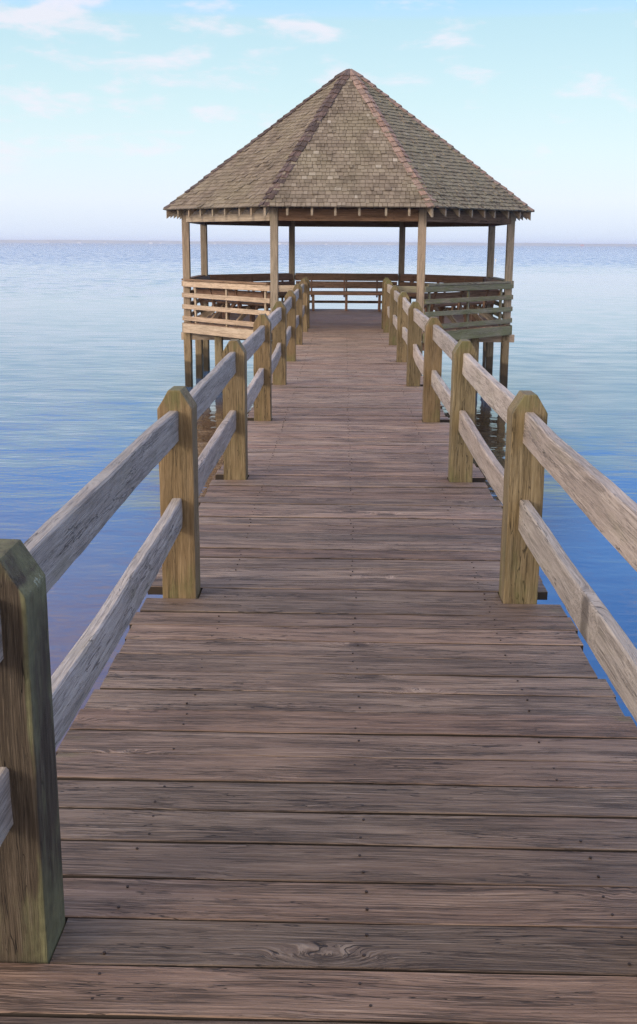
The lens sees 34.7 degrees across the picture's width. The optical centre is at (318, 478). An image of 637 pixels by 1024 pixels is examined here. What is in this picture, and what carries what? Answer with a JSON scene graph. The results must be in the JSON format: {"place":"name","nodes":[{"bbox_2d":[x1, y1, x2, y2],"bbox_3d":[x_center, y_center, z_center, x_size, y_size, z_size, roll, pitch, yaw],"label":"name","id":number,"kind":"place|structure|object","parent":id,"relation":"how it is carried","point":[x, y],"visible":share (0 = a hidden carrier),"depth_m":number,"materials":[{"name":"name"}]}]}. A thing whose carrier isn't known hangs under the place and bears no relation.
{"place":"outdoors","nodes":[
{"label":"outdoors","id":0,"kind":"place"},
{"bbox_2d":[0,243,636,750],"bbox_3d":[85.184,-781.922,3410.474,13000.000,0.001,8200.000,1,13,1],"label":"water","id":1,"kind":"structure","parent":0,"point":[92,369],"depth_m":22.95,"materials":[{"name":"blue liquid"}]},
{"bbox_2d":[0,331,636,1023],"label":"pier","id":2,"kind":"structure","parent":1,"relation":"in","point":[350,739],"depth_m":2.96,"materials":[{"name":"brown wood"}]},
{"bbox_2d":[0,277,309,963],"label":"pier railing","id":3,"kind":"object","parent":2,"relation":"attached to","point":[40,705],"visible":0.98,"depth_m":2.65,"materials":[{"name":"brown wood"}]},
{"bbox_2d":[381,277,636,721],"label":"pier railing","id":4,"kind":"object","parent":2,"relation":"attached to","point":[536,446],"visible":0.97,"depth_m":4.26,"materials":[{"name":"brown wood"}]},
{"bbox_2d":[163,69,534,393],"bbox_3d":[0.583,-4.790,20.640,6.994,6.582,6.999,1,13,1],"label":"gazebo","id":5,"kind":"object","parent":1,"relation":"in","point":[349,148],"visible":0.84,"depth_m":18.61,"materials":[{"name":"brown wood"}]},
{"bbox_2d":[192,275,224,318],"bbox_3d":[-2.141,-3.712,20.960,0.588,0.845,2.385,1,13,1],"label":"bench","id":6,"kind":"object","parent":5,"relation":"on","point":[205,314],"visible":0.2,"depth_m":20.27,"materials":[{"name":"brown wood"}]},
{"bbox_2d":[193,279,269,325],"bbox_3d":[-1.392,-3.272,19.069,0.588,0.845,2.385,-12,18,-42],"label":"bench","id":7,"kind":"object","parent":5,"relation":"on","point":[232,292],"visible":0.41,"depth_m":19.09,"materials":[{"name":"brown wood"}]},
{"bbox_2d":[210,274,293,313],"bbox_3d":[-1.298,-4.134,22.814,2.385,0.845,0.588,-12,18,-42],"label":"bench","id":8,"kind":"object","parent":5,"relation":"on","point":[285,279],"visible":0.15,"depth_m":22.89,"materials":[{"name":"brown wood"}]},
{"bbox_2d":[295,274,397,310],"bbox_3d":[0.643,-4.291,23.547,2.385,0.844,0.588,1,13,1],"label":"bench","id":9,"kind":"object","parent":5,"relation":"on","point":[343,281],"visible":0.77,"depth_m":23.68,"materials":[{"name":"brown wood"}]},
{"bbox_2d":[399,274,483,315],"bbox_3d":[2.545,-4.091,22.728,0.588,0.844,2.385,-12,18,-42],"label":"bench","id":10,"kind":"object","parent":5,"relation":"on","point":[412,279],"visible":0.23,"depth_m":22.80,"materials":[{"name":"brown wood"}]},
{"bbox_2d":[424,284,499,327],"bbox_3d":[2.451,-3.230,18.983,2.385,0.845,0.588,-12,18,-42],"label":"bench","id":11,"kind":"object","parent":5,"relation":"on","point":[453,294],"visible":0.45,"depth_m":19.00,"materials":[{"name":"brown wood"}]},
{"bbox_2d":[463,277,499,320],"bbox_3d":[3.294,-3.651,20.838,0.588,0.844,2.385,1,13,1],"label":"bench","id":12,"kind":"object","parent":5,"relation":"on","point":[487,316],"visible":0.14,"depth_m":20.15,"materials":[{"name":"brown wood"}]},
{"bbox_2d":[0,240,636,246],"bbox_3d":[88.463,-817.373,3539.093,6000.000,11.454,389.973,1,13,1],"label":"shore","id":13,"kind":"structure","parent":0,"point":[299,243],"depth_m":3422.24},
{"bbox_2d":[0,0,636,243],"label":"sky","id":14,"kind":"structure","parent":0,"point":[111,111],"materials":[{"name":"blue"}]}
]}

